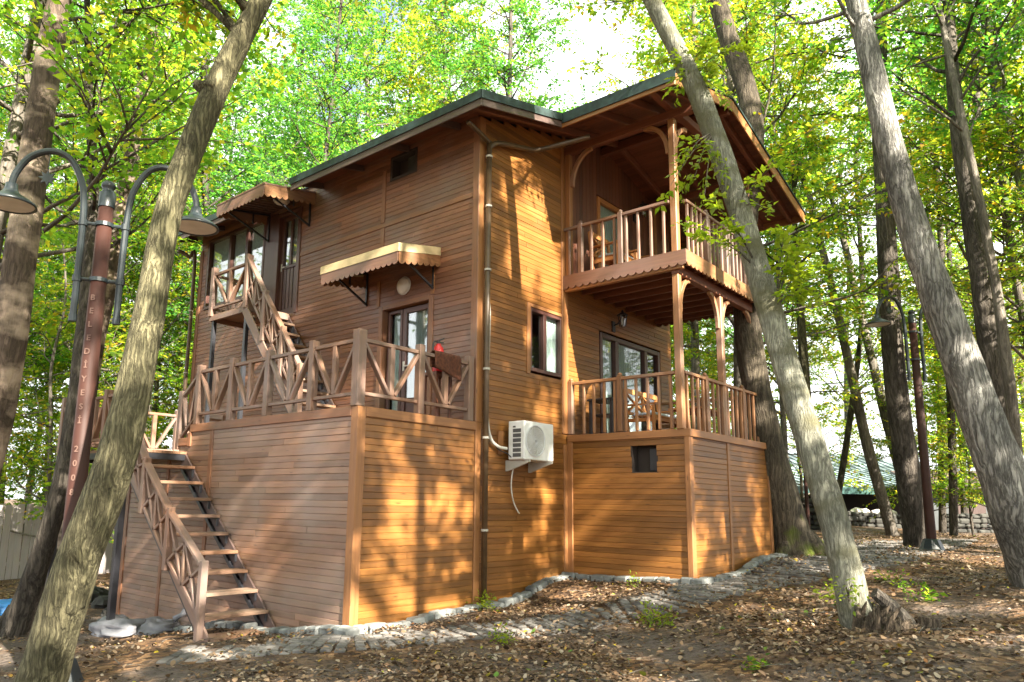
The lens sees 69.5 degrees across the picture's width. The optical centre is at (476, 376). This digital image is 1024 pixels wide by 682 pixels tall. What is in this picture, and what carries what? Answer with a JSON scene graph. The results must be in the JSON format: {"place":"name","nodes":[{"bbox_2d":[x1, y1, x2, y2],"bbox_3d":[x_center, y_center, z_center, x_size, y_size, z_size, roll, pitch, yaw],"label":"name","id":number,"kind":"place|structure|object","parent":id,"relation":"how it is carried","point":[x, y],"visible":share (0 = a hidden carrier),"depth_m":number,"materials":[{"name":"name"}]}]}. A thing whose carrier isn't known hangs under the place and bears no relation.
{"place":"outdoors","nodes":[
{"label":"outdoors","id":0,"kind":"place"},
{"bbox_2d":[424,371,451,417],"bbox_3d":[-0.548,0.281,10.363,0.260,0.675,0.320,-8,-13,40],"label":"plant stand","id":1,"kind":"object","parent":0,"point":[438,378],"visible":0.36,"depth_m":10.34,"materials":[{"name":"brown wood"}]},
{"bbox_2d":[0,499,1023,681],"bbox_3d":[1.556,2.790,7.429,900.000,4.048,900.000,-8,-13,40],"label":"ground","id":2,"kind":"structure","parent":0,"point":[703,665],"depth_m":7.46,"materials":[{"name":"soil"}]},
{"bbox_2d":[0,364,41,518],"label":"young tree","id":3,"kind":"object","parent":2,"relation":"on","point":[17,451],"visible":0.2,"depth_m":20.05,"materials":[{"name":"green plant"}]},
{"bbox_2d":[6,409,57,504],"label":"young tree","id":4,"kind":"object","parent":2,"relation":"on","point":[19,491],"visible":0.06,"depth_m":42.09,"materials":[{"name":"green plant"}]},
{"bbox_2d":[0,0,69,415],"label":"woodland tree","id":5,"kind":"object","parent":2,"relation":"on","point":[47,368],"visible":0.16,"depth_m":23.69,"materials":[{"name":"green plant"}]},
{"bbox_2d":[0,62,69,440],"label":"woodland tree","id":6,"kind":"object","parent":2,"relation":"on","point":[13,88],"visible":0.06,"depth_m":28.32,"materials":[{"name":"green plant"}]},
{"bbox_2d":[0,503,114,579],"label":"plank fence","id":7,"kind":"object","parent":2,"relation":"on","point":[13,557],"visible":0.16,"depth_m":17.93,"materials":[{"name":"grey wood"}]},
{"bbox_2d":[0,337,115,518],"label":"young tree","id":8,"kind":"object","parent":2,"relation":"on","point":[36,502],"visible":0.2,"depth_m":24.83,"materials":[{"name":"green plant"}]},
{"bbox_2d":[0,0,130,545],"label":"woodland tree","id":9,"kind":"object","parent":2,"relation":"on","point":[18,11],"visible":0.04,"depth_m":27.34,"materials":[{"name":"green plant"}]},
{"bbox_2d":[0,0,139,366],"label":"woodland tree","id":10,"kind":"object","parent":2,"relation":"on","point":[3,98],"visible":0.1,"depth_m":23.21,"materials":[{"name":"green plant"}]},
{"bbox_2d":[1,0,141,494],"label":"woodland tree","id":11,"kind":"object","parent":2,"relation":"on","point":[65,177],"visible":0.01,"depth_m":31.89,"materials":[{"name":"green plant"}]},
{"bbox_2d":[0,173,177,542],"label":"young tree","id":12,"kind":"object","parent":2,"relation":"on","point":[52,331],"visible":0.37,"depth_m":18.25,"materials":[{"name":"green plant"}]},
{"bbox_2d":[22,55,164,535],"bbox_3d":[-21.575,-5.135,39.402,10.549,27.062,10.042,6,-13,-9],"label":"woodland tree","id":13,"kind":"object","parent":2,"relation":"on","point":[39,385],"depth_m":37.23,"materials":[{"name":"green plant"}]},
{"bbox_2d":[0,0,193,476],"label":"tall tree","id":14,"kind":"object","parent":2,"relation":"on","point":[19,258],"visible":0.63,"depth_m":9.37,"materials":[{"name":"brown plant"}]},
{"bbox_2d":[1,0,193,408],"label":"woodland tree","id":15,"kind":"object","parent":2,"relation":"on","point":[46,267],"visible":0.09,"depth_m":23.52,"materials":[{"name":"green plant"}]},
{"bbox_2d":[91,595,107,608],"bbox_3d":[-7.040,4.315,14.012,0.407,0.306,0.506,-8,-13,40],"label":"rock","id":16,"kind":"object","parent":2,"relation":"on","point":[99,602],"visible":0.41,"depth_m":13.84,"materials":[{"name":"stone"}]},
{"bbox_2d":[0,148,218,681],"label":"street lamp","id":17,"kind":"object","parent":2,"relation":"on","point":[194,222],"visible":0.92,"depth_m":7.54,"materials":[{"name":"metal"}]},
{"bbox_2d":[1,0,225,586],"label":"forked tree","id":18,"kind":"object","parent":2,"relation":"on","point":[120,207],"visible":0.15,"depth_m":14.74,"materials":[{"name":"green plant"}]},
{"bbox_2d":[0,0,240,638],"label":"crooked tree","id":19,"kind":"object","parent":2,"relation":"on","point":[17,616],"visible":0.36,"depth_m":11.55,"materials":[{"name":"green plant"}]},
{"bbox_2d":[25,22,215,463],"bbox_3d":[-15.385,-4.800,30.196,9.072,23.859,8.678,7,-13,-18],"label":"woodland tree","id":20,"kind":"object","parent":2,"relation":"on","point":[120,331],"visible":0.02,"depth_m":30.34,"materials":[{"name":"green plant"}]},
{"bbox_2d":[37,67,232,448],"bbox_3d":[-12.829,-3.276,29.706,7.523,20.472,8.627,3,-10,-15],"label":"woodland tree","id":21,"kind":"object","parent":2,"relation":"on","point":[156,384],"visible":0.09,"depth_m":29.54,"materials":[{"name":"green plant"}]},
{"bbox_2d":[88,608,185,637],"bbox_3d":[-4.899,3.567,10.618,0.844,0.428,1.380,-39,-40,75],"label":"rock","id":22,"kind":"object","parent":2,"relation":"on","point":[121,626],"visible":0.71,"depth_m":10.39,"materials":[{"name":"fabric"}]},
{"bbox_2d":[39,9,242,442],"bbox_3d":[-11.129,-4.699,26.724,9.550,22.072,8.085,1,-10,0],"label":"woodland tree","id":23,"kind":"object","parent":2,"relation":"on","point":[170,300],"visible":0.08,"depth_m":25.81,"materials":[{"name":"green plant"}]},
{"bbox_2d":[0,0,299,270],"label":"woodland tree","id":24,"kind":"object","parent":2,"relation":"on","point":[153,101],"visible":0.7,"depth_m":11.37,"materials":[{"name":"green plant"}]},
{"bbox_2d":[149,315,194,438],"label":"young tree","id":25,"kind":"object","parent":2,"relation":"on","point":[170,431],"visible":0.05,"depth_m":21.42,"materials":[{"name":"green plant"}]},
{"bbox_2d":[155,308,195,449],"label":"young tree","id":26,"kind":"object","parent":2,"relation":"on","point":[162,447],"visible":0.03,"depth_m":28.47,"materials":[{"name":"green plant"}]},
{"bbox_2d":[13,0,362,681],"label":"leaning tree","id":27,"kind":"object","parent":2,"relation":"on","point":[57,624],"visible":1,"depth_m":5.87,"materials":[{"name":"brown plant"}]},
{"bbox_2d":[134,81,272,398],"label":"woodland tree","id":28,"kind":"object","parent":2,"relation":"on","point":[231,161],"visible":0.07,"depth_m":36.26,"materials":[{"name":"green plant"}]},
{"bbox_2d":[92,0,348,328],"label":"woodland tree","id":29,"kind":"object","parent":2,"relation":"on","point":[204,188],"visible":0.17,"depth_m":26.29,"materials":[{"name":"green plant"}]},
{"bbox_2d":[169,36,317,350],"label":"woodland tree","id":30,"kind":"object","parent":2,"relation":"on","point":[265,53],"visible":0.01,"depth_m":38.18,"materials":[{"name":"green plant"}]},
{"bbox_2d":[161,0,380,350],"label":"woodland tree","id":31,"kind":"object","parent":2,"relation":"on","point":[296,94],"visible":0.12,"depth_m":29.95,"materials":[{"name":"green plant"}]},
{"bbox_2d":[166,0,437,321],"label":"woodland tree","id":32,"kind":"object","parent":2,"relation":"on","point":[339,40],"visible":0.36,"depth_m":22.84,"materials":[{"name":"green plant"}]},
{"bbox_2d":[211,0,453,206],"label":"woodland tree","id":33,"kind":"object","parent":2,"relation":"on","point":[366,79],"visible":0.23,"depth_m":29.52,"materials":[{"name":"green plant"}]},
{"bbox_2d":[322,0,484,162],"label":"woodland tree","id":34,"kind":"object","parent":2,"relation":"on","point":[410,99],"visible":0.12,"depth_m":34.75,"materials":[{"name":"green plant"}]},
{"bbox_2d":[45,68,805,642],"bbox_3d":[-1.016,0.197,14.210,11.338,9.328,10.410,-8,-13,40],"label":"cabin","id":35,"kind":"object","parent":2,"relation":"on","point":[315,466],"visible":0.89,"depth_m":11.54,"materials":[{"name":"wood"}]},
{"bbox_2d":[204,222,266,310],"bbox_3d":[-5.111,-2.367,15.685,2.260,1.600,0.120,-8,-13,40],"label":"window","id":36,"kind":"structure","parent":35,"relation":"in","point":[229,250],"depth_m":15.81,"materials":[{"name":"clear glass"}]},
{"bbox_2d":[278,213,298,313],"bbox_3d":[-3.613,-2.184,14.377,0.620,2.040,0.115,-8,-13,40],"label":"door","id":37,"kind":"structure","parent":35,"relation":"in","point":[285,273],"depth_m":14.42,"materials":[{"name":"brown glass"}]},
{"bbox_2d":[397,276,410,294],"bbox_3d":[-1.193,-1.484,11.920,0.308,0.308,0.093,-8,-13,40],"label":"bulkhead lamp","id":38,"kind":"object","parent":35,"relation":"attached to","point":[403,285],"visible":1,"depth_m":11.87,"materials":[{"name":"white paint"}]},
{"bbox_2d":[400,303,428,412],"bbox_3d":[-0.936,-0.172,11.677,0.640,1.960,0.118,-8,-13,40],"label":"door","id":39,"kind":"structure","parent":35,"relation":"in","point":[418,324],"depth_m":11.82,"materials":[{"name":"clear glass"}]},
{"bbox_2d":[430,350,461,380],"bbox_3d":[-0.421,-0.153,10.239,0.138,0.372,0.525,-8,-13,40],"label":"rug","id":40,"kind":"object","parent":35,"relation":"hanging from","point":[449,364],"visible":0.99,"depth_m":10.20,"materials":[{"name":"fabric"}]},
{"bbox_2d":[497,420,552,472],"bbox_3d":[0.767,1.052,11.045,0.440,0.735,0.890,-8,-13,40],"label":"air conditioner","id":41,"kind":"object","parent":35,"relation":"attached to","point":[531,443],"visible":1,"depth_m":10.90,"materials":[{"name":"white paint"}]},
{"bbox_2d":[531,307,561,378],"bbox_3d":[1.120,-0.551,12.127,0.111,1.040,0.920,-8,-13,40],"label":"window","id":42,"kind":"structure","parent":35,"relation":"in","point":[550,350],"depth_m":12.27,"materials":[{"name":"clear glass"}]},
{"bbox_2d":[596,196,624,267],"bbox_3d":[2.574,-2.412,14.104,0.111,1.860,1.050,-8,-13,40],"label":"door","id":43,"kind":"structure","parent":35,"relation":"in","point":[604,208],"depth_m":14.15,"materials":[{"name":"brown wood"}]},
{"bbox_2d":[588,231,640,268],"bbox_3d":[2.440,-2.106,13.013,0.674,0.967,0.690,-8,-13,40],"label":"armchair","id":44,"kind":"object","parent":35,"relation":"on","point":[609,258],"visible":0.52,"depth_m":12.97,"materials":[{"name":"brown wood"}]},
{"bbox_2d":[599,332,660,432],"bbox_3d":[2.958,0.303,14.131,0.111,1.950,2.300,-8,-13,40],"label":"glass door","id":45,"kind":"structure","parent":35,"relation":"in","point":[616,355],"depth_m":14.12,"materials":[{"name":"clear glass"}]},
{"bbox_2d":[623,388,676,431],"bbox_3d":[3.306,0.727,13.475,0.674,0.967,1.320,-8,-13,40],"label":"bench","id":46,"kind":"object","parent":35,"relation":"on","point":[653,414],"visible":0.49,"depth_m":13.23,"materials":[{"name":"brown wood"}]},
{"bbox_2d":[375,5,492,125],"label":"woodland tree","id":47,"kind":"object","parent":2,"relation":"on","point":[449,63],"visible":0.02,"depth_m":47.43,"materials":[{"name":"green plant"}]},
{"bbox_2d":[96,553,787,636],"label":"kerb","id":48,"kind":"structure","parent":2,"relation":"on","point":[432,615],"depth_m":10.05,"materials":[{"name":"stone"}]},
{"bbox_2d":[358,0,543,130],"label":"woodland tree","id":49,"kind":"object","parent":2,"relation":"on","point":[408,83],"visible":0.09,"depth_m":32.12,"materials":[{"name":"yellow plant"}]},
{"bbox_2d":[430,15,523,102],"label":"woodland tree","id":50,"kind":"object","parent":2,"relation":"on","point":[459,75],"visible":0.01,"depth_m":42.05,"materials":[{"name":"green plant"}]},
{"bbox_2d":[466,589,499,611],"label":"weed","id":51,"kind":"object","parent":2,"relation":"on","point":[483,603],"visible":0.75,"depth_m":9.90,"materials":[{"name":"green plant"}]},
{"bbox_2d":[396,0,608,116],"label":"woodland tree","id":52,"kind":"object","parent":2,"relation":"on","point":[530,31],"visible":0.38,"depth_m":29.64,"materials":[{"name":"green plant"}]},
{"bbox_2d":[487,622,517,645],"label":"weed","id":53,"kind":"object","parent":2,"relation":"on","point":[502,640],"visible":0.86,"depth_m":7.81,"materials":[{"name":"green plant"}]},
{"bbox_2d":[0,528,1023,681],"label":"fallen leaves","id":54,"kind":"object","parent":2,"relation":"on","point":[910,664],"depth_m":7.31,"materials":[{"name":"plant"}]},
{"bbox_2d":[634,599,678,628],"bbox_3d":[2.094,2.764,8.436,0.588,0.417,0.501,4,-10,-16],"label":"weed","id":55,"kind":"object","parent":2,"relation":"on","point":[646,610],"visible":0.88,"depth_m":8.45,"materials":[{"name":"green plant"}]},
{"bbox_2d":[670,319,732,433],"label":"young tree","id":56,"kind":"object","parent":2,"relation":"on","point":[715,374],"visible":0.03,"depth_m":32.18,"materials":[{"name":"green plant"}]},
{"bbox_2d":[577,0,839,429],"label":"woodland tree","id":57,"kind":"object","parent":2,"relation":"on","point":[690,5],"visible":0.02,"depth_m":23.88,"materials":[{"name":"green plant"}]},
{"bbox_2d":[604,0,825,555],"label":"old tree","id":58,"kind":"object","parent":2,"relation":"on","point":[795,533],"visible":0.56,"depth_m":13.26,"materials":[{"name":"brown plant"}]},
{"bbox_2d":[561,0,872,628],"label":"leaning tree","id":59,"kind":"object","parent":2,"relation":"on","point":[842,555],"visible":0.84,"depth_m":7.88,"materials":[{"name":"grey plant"}]},
{"bbox_2d":[655,133,731,218],"bbox_3d":[2.526,-2.397,8.552,0.883,1.264,0.401,2,-10,-9],"label":"leafy shoot","id":60,"kind":"object","parent":59,"relation":"attached to","point":[697,166],"visible":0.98,"depth_m":8.53,"materials":[{"name":"green plant"}]},
{"bbox_2d":[645,36,754,110],"bbox_3d":[2.750,-3.739,9.090,1.335,1.142,0.577,-1,-10,10],"label":"leafy shoot","id":61,"kind":"object","parent":59,"relation":"attached to","point":[713,64],"visible":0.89,"depth_m":9.09,"materials":[{"name":"green plant"}]},
{"bbox_2d":[671,193,752,262],"bbox_3d":[2.686,-1.578,7.980,1.253,0.632,0.407,6,-11,-27],"label":"leafy shoot","id":62,"kind":"object","parent":59,"relation":"attached to","point":[702,234],"visible":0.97,"depth_m":7.96,"materials":[{"name":"green plant"}]},
{"bbox_2d":[739,155,789,219],"bbox_3d":[3.227,-2.072,8.295,0.477,0.794,0.698,3,-10,-10],"label":"leafy shoot","id":63,"kind":"object","parent":59,"relation":"attached to","point":[768,178],"visible":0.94,"depth_m":8.27,"materials":[{"name":"green plant"}]},
{"bbox_2d":[763,224,833,307],"bbox_3d":[3.422,-1.150,7.846,0.671,0.973,0.582,-1,-10,13],"label":"leafy shoot","id":64,"kind":"object","parent":59,"relation":"attached to","point":[784,238],"visible":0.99,"depth_m":7.84,"materials":[{"name":"green plant"}]},
{"bbox_2d":[822,576,868,616],"bbox_3d":[3.383,2.019,6.820,0.388,0.341,0.449,0,-10,7],"label":"leafy shoot","id":65,"kind":"object","parent":59,"relation":"attached to","point":[849,593],"visible":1,"depth_m":6.83,"materials":[{"name":"green plant"}]},
{"bbox_2d":[670,316,790,439],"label":"young tree","id":66,"kind":"object","parent":2,"relation":"on","point":[707,370],"visible":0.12,"depth_m":27.33,"materials":[{"name":"green plant"}]},
{"bbox_2d":[670,0,849,439],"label":"woodland tree","id":67,"kind":"object","parent":2,"relation":"on","point":[833,260],"visible":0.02,"depth_m":26.74,"materials":[{"name":"green plant"}]},
{"bbox_2d":[557,0,972,436],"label":"woodland tree","id":68,"kind":"object","parent":2,"relation":"on","point":[775,152],"visible":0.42,"depth_m":17.18,"materials":[{"name":"green plant"}]},
{"bbox_2d":[642,0,907,338],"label":"woodland tree","id":69,"kind":"object","parent":2,"relation":"on","point":[767,133],"visible":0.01,"depth_m":29.10,"materials":[{"name":"green plant"}]},
{"bbox_2d":[671,0,883,455],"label":"woodland tree","id":70,"kind":"object","parent":2,"relation":"on","point":[782,414],"visible":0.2,"depth_m":22.70,"materials":[{"name":"green plant"}]},
{"bbox_2d":[730,112,875,399],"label":"mossy tree","id":71,"kind":"object","parent":2,"relation":"on","point":[802,345],"visible":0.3,"depth_m":18.46,"materials":[{"name":"green plant"}]},
{"bbox_2d":[803,472,810,527],"bbox_3d":[9.960,3.352,22.231,0.178,3.000,0.178,-8,-13,40],"label":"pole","id":72,"kind":"object","parent":2,"relation":"on","point":[807,512],"visible":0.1,"depth_m":22.13,"materials":[{"name":"metal"}]},
{"bbox_2d":[718,18,899,535],"bbox_3d":[11.043,-3.550,24.415,5.810,17.479,4.575,-1,-10,13],"label":"slender tree","id":73,"kind":"object","parent":2,"relation":"on","point":[886,513],"visible":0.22,"depth_m":22.13,"materials":[{"name":"green plant"}]},
{"bbox_2d":[801,497,820,529],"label":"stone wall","id":74,"kind":"structure","parent":2,"relation":"on","point":[814,523],"depth_m":23.98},
{"bbox_2d":[763,283,879,503],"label":"young tree","id":75,"kind":"object","parent":2,"relation":"on","point":[824,406],"visible":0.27,"depth_m":29.22,"materials":[{"name":"green plant"}]},
{"bbox_2d":[765,94,893,466],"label":"slender tree","id":76,"kind":"object","parent":2,"relation":"on","point":[872,361],"visible":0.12,"depth_m":24.97,"materials":[{"name":"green plant"}]},
{"bbox_2d":[788,452,900,523],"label":"pavilion","id":77,"kind":"structure","parent":2,"relation":"on","point":[854,497],"depth_m":33.97,"materials":[{"name":"white wood"}]},
{"bbox_2d":[772,81,952,466],"bbox_3d":[19.192,-4.677,38.833,9.718,24.931,9.251,14,-13,-42],"label":"woodland tree","id":78,"kind":"object","parent":2,"relation":"on","point":[845,381],"visible":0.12,"depth_m":37.99,"materials":[{"name":"green plant"}]},
{"bbox_2d":[797,50,927,492],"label":"slender tree","id":79,"kind":"object","parent":2,"relation":"on","point":[845,450],"visible":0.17,"depth_m":25.36,"materials":[{"name":"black plant"}]},
{"bbox_2d":[717,0,1023,587],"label":"tree","id":80,"kind":"object","parent":2,"relation":"on","point":[996,455],"visible":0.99,"depth_m":9.40,"materials":[{"name":"grey plant"}]},
{"bbox_2d":[847,511,901,528],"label":"stone wall","id":81,"kind":"structure","parent":2,"relation":"on","point":[856,518],"depth_m":27.43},
{"bbox_2d":[757,0,1023,546],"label":"dark tree","id":82,"kind":"object","parent":2,"relation":"on","point":[906,463],"visible":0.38,"depth_m":16.03,"materials":[{"name":"black plant"}]},
{"bbox_2d":[852,588,942,633],"bbox_3d":[3.973,2.281,7.053,0.881,0.497,0.486,0,-10,7],"label":"tree stump","id":83,"kind":"object","parent":2,"relation":"on","point":[888,613],"visible":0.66,"depth_m":6.94,"materials":[{"name":"brown wood"}]},
{"bbox_2d":[776,0,1023,417],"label":"twin tree","id":84,"kind":"object","parent":2,"relation":"on","point":[985,326],"visible":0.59,"depth_m":14.80,"materials":[{"name":"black plant"}]},
{"bbox_2d":[865,295,945,550],"bbox_3d":[9.291,0.930,15.380,2.260,5.365,0.500,3,-10,-14],"label":"street lamp","id":85,"kind":"object","parent":2,"relation":"on","point":[931,541],"visible":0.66,"depth_m":15.39,"materials":[{"name":"metal"}]},
{"bbox_2d":[798,0,1023,310],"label":"woodland tree","id":86,"kind":"object","parent":2,"relation":"on","point":[976,92],"visible":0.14,"depth_m":20.34,"materials":[{"name":"green plant"}]},
{"bbox_2d":[801,0,1023,456],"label":"thin tree","id":87,"kind":"object","parent":2,"relation":"on","point":[1010,392],"visible":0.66,"depth_m":14.38,"materials":[{"name":"green plant"}]},
{"bbox_2d":[841,54,990,536],"bbox_3d":[13.933,-3.150,22.360,4.989,15.939,6.984,-8,-13,40],"label":"slender tree","id":88,"kind":"object","parent":2,"relation":"on","point":[953,515],"visible":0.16,"depth_m":21.00,"materials":[{"name":"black plant"}]},
{"bbox_2d":[849,309,984,521],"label":"young tree","id":89,"kind":"object","parent":2,"relation":"on","point":[937,380],"visible":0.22,"depth_m":23.04,"materials":[{"name":"green plant"}]},
{"bbox_2d":[814,0,1023,362],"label":"woodland tree","id":90,"kind":"object","parent":2,"relation":"on","point":[1018,294],"visible":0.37,"depth_m":17.80,"materials":[{"name":"green plant"}]},
{"bbox_2d":[840,168,1007,445],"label":"woodland tree","id":91,"kind":"object","parent":2,"relation":"on","point":[913,416],"visible":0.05,"depth_m":41.52,"materials":[{"name":"green plant"}]},
{"bbox_2d":[901,581,947,601],"bbox_3d":[5.249,2.547,8.575,0.460,0.310,0.356,4,-10,-17],"label":"weed","id":92,"kind":"object","parent":2,"relation":"on","point":[930,595],"visible":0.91,"depth_m":8.62,"materials":[{"name":"green plant"}]},
{"bbox_2d":[847,43,1006,532],"bbox_3d":[15.789,-3.581,25.422,5.589,17.894,3.906,2,-10,-6],"label":"slender tree","id":93,"kind":"object","parent":2,"relation":"on","point":[942,522],"visible":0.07,"depth_m":23.98,"materials":[{"name":"green plant"}]},
{"bbox_2d":[836,70,1023,465],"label":"woodland tree","id":94,"kind":"object","parent":2,"relation":"on","point":[953,260],"visible":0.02,"depth_m":35.46,"materials":[{"name":"green plant"}]},
{"bbox_2d":[838,0,1023,356],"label":"woodland tree","id":95,"kind":"object","parent":2,"relation":"on","point":[1012,151],"visible":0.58,"depth_m":16.70,"materials":[{"name":"green plant"}]},
{"bbox_2d":[874,62,989,528],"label":"slender tree","id":96,"kind":"object","parent":2,"relation":"on","point":[964,509],"depth_m":26.93,"materials":[{"name":"green plant"}]},
{"bbox_2d":[890,471,992,529],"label":"shed","id":97,"kind":"structure","parent":2,"relation":"on","point":[979,509],"depth_m":27.28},
{"bbox_2d":[873,272,1023,506],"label":"young tree","id":98,"kind":"object","parent":2,"relation":"on","point":[1016,363],"visible":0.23,"depth_m":20.76,"materials":[{"name":"green plant"}]},
{"bbox_2d":[883,25,1023,417],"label":"woodland tree","id":99,"kind":"object","parent":2,"relation":"on","point":[1022,382],"visible":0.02,"depth_m":31.77,"materials":[{"name":"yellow plant"}]},
{"bbox_2d":[888,0,1023,232],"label":"thin tree","id":100,"kind":"object","parent":2,"relation":"on","point":[1001,67],"visible":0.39,"depth_m":17.99,"materials":[{"name":"green plant"}]},
{"bbox_2d":[907,1,1023,420],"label":"woodland tree","id":101,"kind":"object","parent":2,"relation":"on","point":[1020,344],"visible":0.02,"depth_m":24.35,"materials":[{"name":"green plant"}]},
{"bbox_2d":[911,359,1023,534],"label":"young tree","id":102,"kind":"object","parent":2,"relation":"on","point":[959,484],"visible":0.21,"depth_m":22.09,"materials":[{"name":"green plant"}]},
{"bbox_2d":[946,513,993,532],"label":"stone wall","id":103,"kind":"structure","parent":2,"relation":"on","point":[980,521],"depth_m":25.10,"materials":[{"name":"stone"}]},
{"bbox_2d":[0,0,1023,498],"label":"sky","id":104,"kind":"structure","parent":0,"point":[597,35],"materials":[{"name":"white"}]},
{"bbox_2d":[156,539,977,664],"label":"path","id":105,"kind":"structure","parent":0,"point":[320,640],"depth_m":8.98,"materials":[{"name":"gravel"}]},
{"bbox_2d":[587,397,628,433],"bbox_3d":[2.220,0.696,12.375,0.500,0.620,0.544,-8,-13,40],"label":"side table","id":106,"kind":"object","parent":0,"point":[609,400],"visible":0.43,"depth_m":12.29,"materials":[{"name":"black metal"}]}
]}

